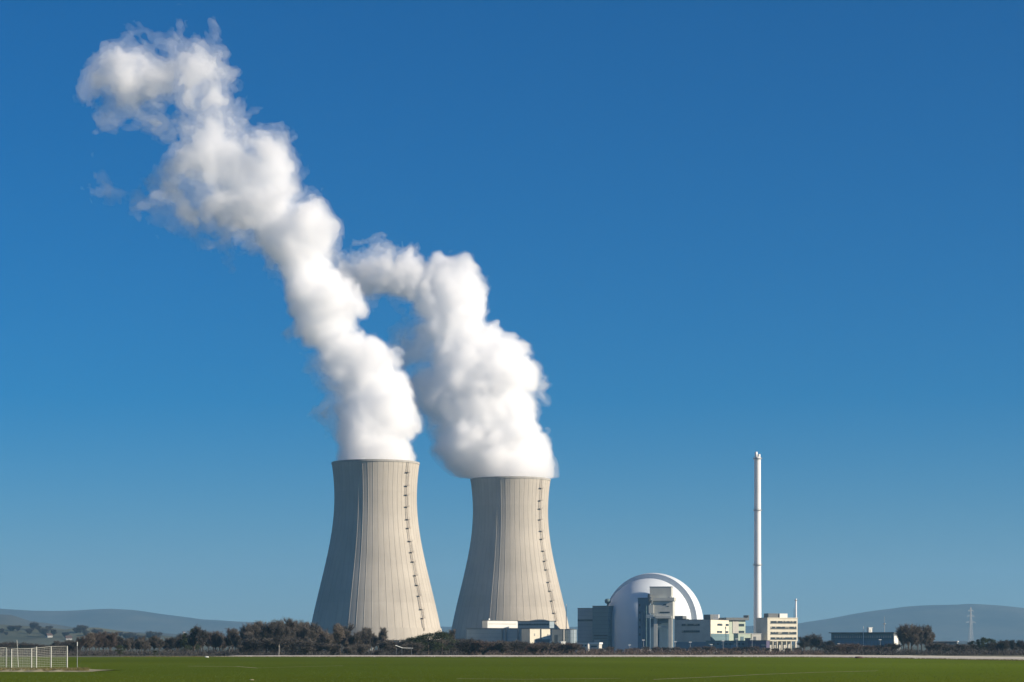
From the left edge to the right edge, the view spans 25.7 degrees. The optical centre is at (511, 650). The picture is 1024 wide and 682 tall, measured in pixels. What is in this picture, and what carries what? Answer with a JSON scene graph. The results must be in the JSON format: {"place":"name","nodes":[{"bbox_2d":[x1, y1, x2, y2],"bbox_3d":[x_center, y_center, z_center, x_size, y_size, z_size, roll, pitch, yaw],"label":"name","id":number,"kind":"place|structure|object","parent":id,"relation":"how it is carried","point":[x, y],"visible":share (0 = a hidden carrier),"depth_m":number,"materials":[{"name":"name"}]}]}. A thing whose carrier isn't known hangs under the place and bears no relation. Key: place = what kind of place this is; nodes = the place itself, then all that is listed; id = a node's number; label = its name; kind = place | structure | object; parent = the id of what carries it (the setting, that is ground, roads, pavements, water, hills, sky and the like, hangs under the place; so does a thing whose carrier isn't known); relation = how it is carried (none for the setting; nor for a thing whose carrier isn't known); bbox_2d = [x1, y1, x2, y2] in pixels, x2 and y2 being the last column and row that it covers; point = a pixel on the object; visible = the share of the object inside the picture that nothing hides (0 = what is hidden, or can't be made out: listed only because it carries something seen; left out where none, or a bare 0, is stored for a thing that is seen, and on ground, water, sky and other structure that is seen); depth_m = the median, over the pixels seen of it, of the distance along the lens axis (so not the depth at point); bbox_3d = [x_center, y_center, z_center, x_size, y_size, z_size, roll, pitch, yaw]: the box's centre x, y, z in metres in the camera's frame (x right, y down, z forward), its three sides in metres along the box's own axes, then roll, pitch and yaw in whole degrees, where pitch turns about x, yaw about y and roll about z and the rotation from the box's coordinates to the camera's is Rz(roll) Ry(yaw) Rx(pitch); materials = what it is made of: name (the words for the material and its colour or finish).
{"place":"outdoors","nodes":[
{"label":"outdoors","id":0,"kind":"place"},
{"bbox_2d":[0,668,102,671],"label":"path","id":1,"kind":"structure","parent":0,"point":[58,670],"depth_m":179.45,"materials":[{"name":"soil"}]},
{"bbox_2d":[0,667,88,670],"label":"weeds","id":2,"kind":"object","parent":1,"relation":"on","point":[59,668],"visible":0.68,"depth_m":181.80,"materials":[{"name":"green plant"}]},
{"bbox_2d":[466,628,522,641],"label":"pump hall","id":3,"kind":"structure","parent":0,"point":[496,634],"depth_m":1749.53,"materials":[{"name":"metal"}]},
{"bbox_2d":[482,618,518,627],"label":"white roof box","id":4,"kind":"object","parent":3,"relation":"on","point":[489,623],"visible":0.96,"depth_m":1755.79,"materials":[{"name":"concrete"}]},
{"bbox_2d":[518,621,553,627],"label":"grey roof box","id":5,"kind":"object","parent":3,"relation":"on","point":[535,624],"visible":1,"depth_m":1741.23,"materials":[{"name":"metal"}]},
{"bbox_2d":[0,624,1022,651],"bbox_3d":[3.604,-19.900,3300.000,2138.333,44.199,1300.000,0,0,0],"label":"hills","id":6,"kind":"structure","parent":0,"point":[21,635],"depth_m":3057.79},
{"bbox_2d":[0,614,1022,644],"bbox_3d":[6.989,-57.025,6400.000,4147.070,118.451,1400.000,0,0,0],"label":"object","id":7,"kind":"structure","parent":0,"point":[9,620],"depth_m":6328.50,"materials":[{"name":"grey soil"}]},
{"bbox_2d":[0,657,1023,681],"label":"field","id":8,"kind":"structure","parent":0,"point":[422,664],"depth_m":200.09,"materials":[{"name":"green plant"}]},
{"bbox_2d":[0,646,67,667],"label":"fence","id":9,"kind":"object","parent":8,"relation":"on","point":[17,665],"visible":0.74,"depth_m":189.58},
{"bbox_2d":[124,656,1023,660],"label":"verge grass","id":10,"kind":"structure","parent":8,"relation":"on","point":[578,656],"depth_m":572.00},
{"bbox_2d":[0,604,1023,640],"bbox_3d":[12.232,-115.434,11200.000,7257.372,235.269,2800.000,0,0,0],"label":"hills","id":11,"kind":"structure","parent":0,"point":[952,623],"depth_m":10895.51,"materials":[{"name":"earth"},{"name":"grass"}]},
{"bbox_2d":[0,0,1023,626],"label":"sky","id":12,"kind":"structure","parent":0,"point":[620,254],"materials":[{"name":"blue"}]},
{"bbox_2d":[1,652,1023,656],"bbox_3d":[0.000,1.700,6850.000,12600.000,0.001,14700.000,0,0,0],"label":"ground","id":13,"kind":"structure","parent":0,"point":[1011,655],"depth_m":760.70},
{"bbox_2d":[21,643,42,651],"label":"bare shrub","id":14,"kind":"object","parent":13,"relation":"on","point":[32,645],"visible":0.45,"depth_m":840.82,"materials":[{"name":"brown plant"}]},
{"bbox_2d":[69,640,79,651],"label":"bare shrub","id":15,"kind":"object","parent":13,"relation":"on","point":[73,644],"visible":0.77,"depth_m":825.91,"materials":[{"name":"brown plant"}]},
{"bbox_2d":[76,635,88,650],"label":"bare tree","id":16,"kind":"object","parent":13,"relation":"on","point":[81,641],"visible":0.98,"depth_m":783.48,"materials":[{"name":"brown plant"}]},
{"bbox_2d":[83,632,95,648],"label":"bare tree","id":17,"kind":"object","parent":13,"relation":"on","point":[91,640],"visible":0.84,"depth_m":798.21,"materials":[{"name":"brown plant"}]},
{"bbox_2d":[95,631,106,650],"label":"bare tree","id":18,"kind":"object","parent":13,"relation":"on","point":[99,643],"visible":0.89,"depth_m":825.93,"materials":[{"name":"brown plant"}]},
{"bbox_2d":[102,631,117,652],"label":"bare tree","id":19,"kind":"object","parent":13,"relation":"on","point":[109,639],"visible":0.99,"depth_m":786.48,"materials":[{"name":"brown plant"}]},
{"bbox_2d":[138,639,150,650],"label":"bare tree","id":20,"kind":"object","parent":13,"relation":"on","point":[146,645],"visible":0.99,"depth_m":786.59,"materials":[{"name":"brown plant"}]},
{"bbox_2d":[148,635,158,653],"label":"bare tree","id":21,"kind":"object","parent":13,"relation":"on","point":[153,641],"visible":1,"depth_m":793.41,"materials":[{"name":"brown plant"}]},
{"bbox_2d":[155,637,165,654],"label":"bare tree","id":22,"kind":"object","parent":13,"relation":"on","point":[161,643],"visible":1,"depth_m":793.57,"materials":[{"name":"brown plant"}]},
{"bbox_2d":[164,636,177,650],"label":"bare tree","id":23,"kind":"object","parent":13,"relation":"on","point":[170,643],"visible":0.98,"depth_m":829.15,"materials":[{"name":"brown plant"}]},
{"bbox_2d":[178,633,191,651],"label":"conifer tree","id":24,"kind":"object","parent":13,"relation":"on","point":[183,641],"visible":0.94,"depth_m":829.45,"materials":[{"name":"green plant"}]},
{"bbox_2d":[187,629,203,650],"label":"bare tree","id":25,"kind":"object","parent":13,"relation":"on","point":[192,641],"visible":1,"depth_m":810.25,"materials":[{"name":"green plant"}]},
{"bbox_2d":[191,625,209,651],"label":"bare tree","id":26,"kind":"object","parent":13,"relation":"on","point":[200,637],"visible":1,"depth_m":807.85,"materials":[{"name":"brown plant"}]},
{"bbox_2d":[210,631,220,651],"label":"bare tree","id":27,"kind":"object","parent":13,"relation":"on","point":[215,640],"visible":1,"depth_m":767.57,"materials":[{"name":"green plant"}]},
{"bbox_2d":[224,627,240,652],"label":"bare tree","id":28,"kind":"object","parent":13,"relation":"on","point":[228,641],"visible":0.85,"depth_m":767.04,"materials":[{"name":"green plant"}]},
{"bbox_2d":[1,647,466,655],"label":"undergrowth","id":29,"kind":"object","parent":13,"relation":"on","point":[176,652],"visible":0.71,"depth_m":715.22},
{"bbox_2d":[230,629,239,648],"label":"bare tree","id":30,"kind":"object","parent":13,"relation":"on","point":[235,637],"visible":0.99,"depth_m":760.38,"materials":[{"name":"green plant"}]},
{"bbox_2d":[239,621,254,638],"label":"bare tree","id":31,"kind":"object","parent":13,"relation":"on","point":[248,628],"visible":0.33,"depth_m":842.32,"materials":[{"name":"brown plant"}]},
{"bbox_2d":[240,637,269,655],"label":"bare shrub","id":32,"kind":"object","parent":13,"relation":"on","point":[252,645],"visible":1,"depth_m":712.63,"materials":[{"name":"brown plant"}]},
{"bbox_2d":[252,624,264,655],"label":"bare tree","id":33,"kind":"object","parent":13,"relation":"on","point":[258,633],"visible":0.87,"depth_m":748.72,"materials":[{"name":"brown plant"}]},
{"bbox_2d":[259,620,272,653],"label":"bare tree","id":34,"kind":"object","parent":13,"relation":"on","point":[267,624],"visible":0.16,"depth_m":783.65,"materials":[{"name":"brown plant"}]},
{"bbox_2d":[262,618,285,638],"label":"bare tree","id":35,"kind":"object","parent":13,"relation":"on","point":[266,630],"visible":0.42,"depth_m":753.50,"materials":[{"name":"brown plant"}]},
{"bbox_2d":[272,622,286,654],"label":"bare tree","id":36,"kind":"object","parent":13,"relation":"on","point":[279,632],"visible":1,"depth_m":689.08,"materials":[{"name":"brown plant"}]},
{"bbox_2d":[262,636,297,652],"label":"bare shrub","id":37,"kind":"object","parent":13,"relation":"on","point":[272,645],"visible":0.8,"depth_m":714.68,"materials":[{"name":"brown plant"}]},
{"bbox_2d":[283,617,297,637],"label":"bare tree","id":38,"kind":"object","parent":13,"relation":"on","point":[290,624],"visible":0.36,"depth_m":767.06,"materials":[{"name":"brown plant"}]},
{"bbox_2d":[283,636,304,651],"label":"bare shrub","id":39,"kind":"object","parent":13,"relation":"on","point":[291,649],"visible":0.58,"depth_m":735.09,"materials":[{"name":"brown plant"}]},
{"bbox_2d":[294,617,305,640],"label":"bare tree","id":40,"kind":"object","parent":13,"relation":"on","point":[299,627],"visible":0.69,"depth_m":779.09,"materials":[{"name":"brown plant"}]},
{"bbox_2d":[293,639,315,654],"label":"bare shrub","id":41,"kind":"object","parent":13,"relation":"on","point":[304,647],"visible":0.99,"depth_m":710.27,"materials":[{"name":"brown plant"}]},
{"bbox_2d":[300,625,317,642],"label":"bare tree","id":42,"kind":"object","parent":13,"relation":"on","point":[308,634],"visible":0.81,"depth_m":773.96,"materials":[{"name":"brown plant"}]},
{"bbox_2d":[308,622,322,651],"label":"bare tree","id":43,"kind":"object","parent":13,"relation":"on","point":[316,628],"visible":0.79,"depth_m":779.44,"materials":[{"name":"brown plant"}]},
{"bbox_2d":[311,642,328,654],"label":"bare shrub","id":44,"kind":"object","parent":13,"relation":"on","point":[318,648],"visible":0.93,"depth_m":714.82,"materials":[{"name":"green plant"}]},
{"bbox_2d":[316,627,327,651],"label":"bare tree","id":45,"kind":"object","parent":13,"relation":"on","point":[321,633],"visible":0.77,"depth_m":758.35,"materials":[{"name":"brown plant"}]},
{"bbox_2d":[321,633,333,644],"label":"bare tree","id":46,"kind":"object","parent":13,"relation":"on","point":[328,639],"visible":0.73,"depth_m":751.80,"materials":[{"name":"brown plant"}]},
{"bbox_2d":[315,643,343,654],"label":"bare shrub","id":47,"kind":"object","parent":13,"relation":"on","point":[334,648],"visible":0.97,"depth_m":714.15,"materials":[{"name":"brown plant"}]},
{"bbox_2d":[332,622,346,653],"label":"bare tree","id":48,"kind":"object","parent":13,"relation":"on","point":[339,636],"visible":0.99,"depth_m":741.02,"materials":[{"name":"brown plant"}]},
{"bbox_2d":[340,622,353,654],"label":"bare tree","id":49,"kind":"object","parent":13,"relation":"on","point":[348,630],"visible":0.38,"depth_m":795.62,"materials":[{"name":"brown plant"}]},
{"bbox_2d":[342,646,357,654],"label":"bare shrub","id":50,"kind":"object","parent":13,"relation":"on","point":[349,649],"visible":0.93,"depth_m":704.73,"materials":[{"name":"brown plant"}]},
{"bbox_2d":[347,629,360,646],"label":"bare tree","id":51,"kind":"object","parent":13,"relation":"on","point":[352,640],"visible":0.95,"depth_m":741.79,"materials":[{"name":"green plant"}]},
{"bbox_2d":[350,643,370,654],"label":"bare shrub","id":52,"kind":"object","parent":13,"relation":"on","point":[361,648],"visible":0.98,"depth_m":711.81,"materials":[{"name":"brown plant"}]},
{"bbox_2d":[360,631,371,653],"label":"bare tree","id":53,"kind":"object","parent":13,"relation":"on","point":[367,638],"visible":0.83,"depth_m":763.36,"materials":[{"name":"brown plant"}]},
{"bbox_2d":[312,459,441,651],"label":"cooling tower","id":54,"kind":"structure","parent":13,"relation":"on","point":[375,577],"depth_m":1718.05,"materials":[{"name":"concrete"}]},
{"bbox_2d":[372,627,388,649],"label":"bare tree","id":55,"kind":"object","parent":13,"relation":"on","point":[383,632],"visible":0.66,"depth_m":780.51,"materials":[{"name":"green plant"}]},
{"bbox_2d":[373,639,398,651],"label":"bare shrub","id":56,"kind":"object","parent":13,"relation":"on","point":[387,645],"visible":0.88,"depth_m":751.77,"materials":[{"name":"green plant"}]},
{"bbox_2d":[400,637,427,654],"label":"evergreen tree","id":57,"kind":"object","parent":13,"relation":"on","point":[414,640],"visible":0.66,"depth_m":711.38,"materials":[{"name":"green plant"}]},
{"bbox_2d":[401,642,426,654],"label":"bare shrub","id":58,"kind":"object","parent":13,"relation":"on","point":[417,648],"visible":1,"depth_m":700.71,"materials":[{"name":"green plant"}]},
{"bbox_2d":[410,632,443,654],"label":"evergreen tree","id":59,"kind":"object","parent":13,"relation":"on","point":[426,635],"visible":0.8,"depth_m":710.86,"materials":[{"name":"green plant"}]},
{"bbox_2d":[429,630,458,654],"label":"evergreen tree","id":60,"kind":"object","parent":13,"relation":"on","point":[442,635],"visible":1,"depth_m":711.27,"materials":[{"name":"green plant"}]},
{"bbox_2d":[454,639,478,654],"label":"bare shrub","id":61,"kind":"object","parent":13,"relation":"on","point":[462,646],"visible":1,"depth_m":725.11,"materials":[{"name":"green plant"}]},
{"bbox_2d":[460,637,480,654],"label":"bare shrub","id":62,"kind":"object","parent":13,"relation":"on","point":[474,649],"visible":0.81,"depth_m":730.45,"materials":[{"name":"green plant"}]},
{"bbox_2d":[473,640,490,654],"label":"bare shrub","id":63,"kind":"object","parent":13,"relation":"on","point":[482,647],"visible":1,"depth_m":725.42,"materials":[{"name":"brown plant"}]},
{"bbox_2d":[493,640,509,654],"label":"bare shrub","id":64,"kind":"object","parent":13,"relation":"on","point":[502,647],"visible":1,"depth_m":724.76,"materials":[{"name":"brown plant"}]},
{"bbox_2d":[511,641,527,652],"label":"bare shrub","id":65,"kind":"object","parent":13,"relation":"on","point":[521,645],"visible":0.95,"depth_m":773.96,"materials":[{"name":"brown plant"}]},
{"bbox_2d":[526,643,544,654],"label":"bare shrub","id":66,"kind":"object","parent":13,"relation":"on","point":[534,649],"visible":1,"depth_m":746.81,"materials":[{"name":"brown plant"}]},
{"bbox_2d":[565,643,581,654],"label":"bare shrub","id":67,"kind":"object","parent":13,"relation":"on","point":[572,647],"visible":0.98,"depth_m":797.51,"materials":[{"name":"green plant"}]},
{"bbox_2d":[459,647,832,654],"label":"undergrowth","id":68,"kind":"object","parent":13,"relation":"on","point":[677,651],"visible":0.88,"depth_m":783.20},
{"bbox_2d":[796,635,811,649],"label":"bare tree","id":69,"kind":"object","parent":13,"relation":"on","point":[804,643],"visible":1,"depth_m":1071.80,"materials":[{"name":"brown plant"}]},
{"bbox_2d":[809,634,822,648],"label":"bare tree","id":70,"kind":"object","parent":13,"relation":"on","point":[815,641],"visible":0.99,"depth_m":1096.52,"materials":[{"name":"brown plant"}]},
{"bbox_2d":[833,645,846,653],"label":"bare shrub","id":71,"kind":"object","parent":13,"relation":"on","point":[839,647],"visible":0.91,"depth_m":805.27,"materials":[{"name":"brown plant"}]},
{"bbox_2d":[834,643,856,654],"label":"bare shrub","id":72,"kind":"object","parent":13,"relation":"on","point":[851,647],"visible":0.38,"depth_m":827.51,"materials":[{"name":"brown plant"}]},
{"bbox_2d":[885,642,902,651],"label":"bare shrub","id":73,"kind":"object","parent":13,"relation":"on","point":[894,645],"visible":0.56,"depth_m":905.86,"materials":[{"name":"brown plant"}]},
{"bbox_2d":[894,625,905,648],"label":"bare tree","id":74,"kind":"object","parent":13,"relation":"on","point":[900,638],"visible":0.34,"depth_m":1001.03,"materials":[{"name":"brown plant"}]},
{"bbox_2d":[896,623,920,648],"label":"bare tree","id":75,"kind":"object","parent":13,"relation":"on","point":[912,636],"visible":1,"depth_m":900.04,"materials":[{"name":"brown plant"}]},
{"bbox_2d":[801,645,1023,655],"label":"undergrowth","id":76,"kind":"object","parent":13,"relation":"on","point":[947,652],"visible":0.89,"depth_m":791.84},
{"bbox_2d":[915,628,923,653],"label":"bare tree","id":77,"kind":"object","parent":13,"relation":"on","point":[920,640],"visible":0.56,"depth_m":930.73,"materials":[{"name":"brown plant"}]},
{"bbox_2d":[922,625,931,649],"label":"bare tree","id":78,"kind":"object","parent":13,"relation":"on","point":[927,634],"visible":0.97,"depth_m":953.42,"materials":[{"name":"brown plant"}]},
{"bbox_2d":[923,642,944,651],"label":"bare shrub","id":79,"kind":"object","parent":13,"relation":"on","point":[937,646],"visible":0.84,"depth_m":886.53,"materials":[{"name":"brown plant"}]},
{"bbox_2d":[949,643,970,650],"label":"bare shrub","id":80,"kind":"object","parent":13,"relation":"on","point":[958,645],"visible":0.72,"depth_m":888.12,"materials":[{"name":"brown plant"}]},
{"bbox_2d":[968,608,973,643],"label":"pylon","id":81,"kind":"object","parent":13,"relation":"on","point":[970,629],"visible":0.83,"depth_m":3598.94,"materials":[{"name":"metal"}]},
{"bbox_2d":[979,637,989,650],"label":"evergreen tree","id":82,"kind":"object","parent":13,"relation":"on","point":[984,639],"visible":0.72,"depth_m":928.52,"materials":[{"name":"green plant"}]},
{"bbox_2d":[985,641,996,651],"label":"bare tree","id":83,"kind":"object","parent":13,"relation":"on","point":[990,645],"visible":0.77,"depth_m":899.71,"materials":[{"name":"brown plant"}]},
{"bbox_2d":[1000,640,1010,649],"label":"bare tree","id":84,"kind":"object","parent":13,"relation":"on","point":[1004,645],"visible":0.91,"depth_m":881.78,"materials":[{"name":"brown plant"}]},
{"bbox_2d":[552,629,564,643],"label":"grey shed","id":85,"kind":"structure","parent":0,"point":[558,635],"depth_m":1763.32,"materials":[{"name":"concrete"}]},
{"bbox_2d":[578,608,592,642],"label":"turbine hall","id":86,"kind":"structure","parent":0,"point":[585,625],"depth_m":1821.47,"materials":[{"name":"metal"}]},
{"bbox_2d":[229,655,1023,659],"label":"track","id":87,"kind":"structure","parent":0,"point":[943,657],"depth_m":596.27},
{"bbox_2d":[638,598,650,648],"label":"stair tower","id":88,"kind":"structure","parent":0,"point":[643,623],"depth_m":1701.57,"materials":[{"name":"metal"}]},
{"bbox_2d":[646,586,675,649],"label":"lock tower","id":89,"kind":"structure","parent":0,"point":[662,599],"depth_m":1680.68,"materials":[{"name":"grey concrete"}]},
{"bbox_2d":[674,615,728,650],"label":"office block","id":90,"kind":"structure","parent":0,"point":[688,633],"depth_m":1735.93,"materials":[{"name":"grey concrete"}]},
{"bbox_2d":[719,615,748,640],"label":"link building","id":91,"kind":"structure","parent":0,"point":[736,625],"depth_m":1788.35,"materials":[{"name":"grey concrete"}]},
{"bbox_2d":[733,633,750,640],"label":"green shed","id":92,"kind":"structure","parent":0,"point":[740,636],"depth_m":1691.80,"materials":[{"name":"grey concrete"}]},
{"bbox_2d":[751,633,761,639],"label":"beige shed","id":93,"kind":"structure","parent":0,"point":[755,636],"depth_m":1695.85,"materials":[{"name":"grey concrete"}]},
{"bbox_2d":[829,632,900,649],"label":"teal hall","id":94,"kind":"structure","parent":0,"point":[870,638],"depth_m":1487.10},
{"label":"yard","id":95,"kind":"structure","parent":0,"visible":0},
{"bbox_2d":[450,476,568,640],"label":"cooling tower","id":96,"kind":"structure","parent":95,"relation":"on","point":[510,573],"depth_m":1887.55,"materials":[{"name":"concrete"}]},
{"bbox_2d":[522,628,549,643],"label":"cream annex","id":97,"kind":"object","parent":95,"relation":"on","point":[537,635],"visible":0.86,"depth_m":1730.62,"materials":[{"name":"concrete"}]},
{"bbox_2d":[565,629,576,642],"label":"storage tank","id":98,"kind":"object","parent":95,"relation":"on","point":[570,635],"visible":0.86,"depth_m":1765.32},
{"bbox_2d":[588,642,602,648],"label":"gatehouse","id":99,"kind":"object","parent":95,"relation":"on","point":[597,645],"visible":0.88,"depth_m":1561.43,"materials":[{"name":"grey concrete"}]},
{"bbox_2d":[593,606,612,650],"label":"turbine annex","id":100,"kind":"object","parent":95,"relation":"on","point":[602,623],"visible":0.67,"depth_m":1808.29,"materials":[{"name":"metal"}]},
{"bbox_2d":[609,573,702,652],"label":"reactor dome","id":101,"kind":"structure","parent":95,"relation":"on","point":[626,595],"depth_m":1807.16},
{"bbox_2d":[706,641,744,652],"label":"dark store","id":102,"kind":"structure","parent":95,"relation":"on","point":[725,644],"depth_m":1675.31,"materials":[{"name":"metal"}]},
{"bbox_2d":[753,452,761,632],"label":"chimney","id":103,"kind":"object","parent":95,"relation":"on","point":[757,510],"visible":0.98,"depth_m":1767.54,"materials":[{"name":"concrete"}]},
{"bbox_2d":[748,640,769,647],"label":"purple shed","id":104,"kind":"structure","parent":95,"relation":"on","point":[761,643],"depth_m":1657.28,"materials":[{"name":"metal"}]},
{"bbox_2d":[756,613,797,650],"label":"windowed office","id":105,"kind":"structure","parent":95,"relation":"on","point":[781,629],"depth_m":1706.57,"materials":[{"name":"beige concrete"}]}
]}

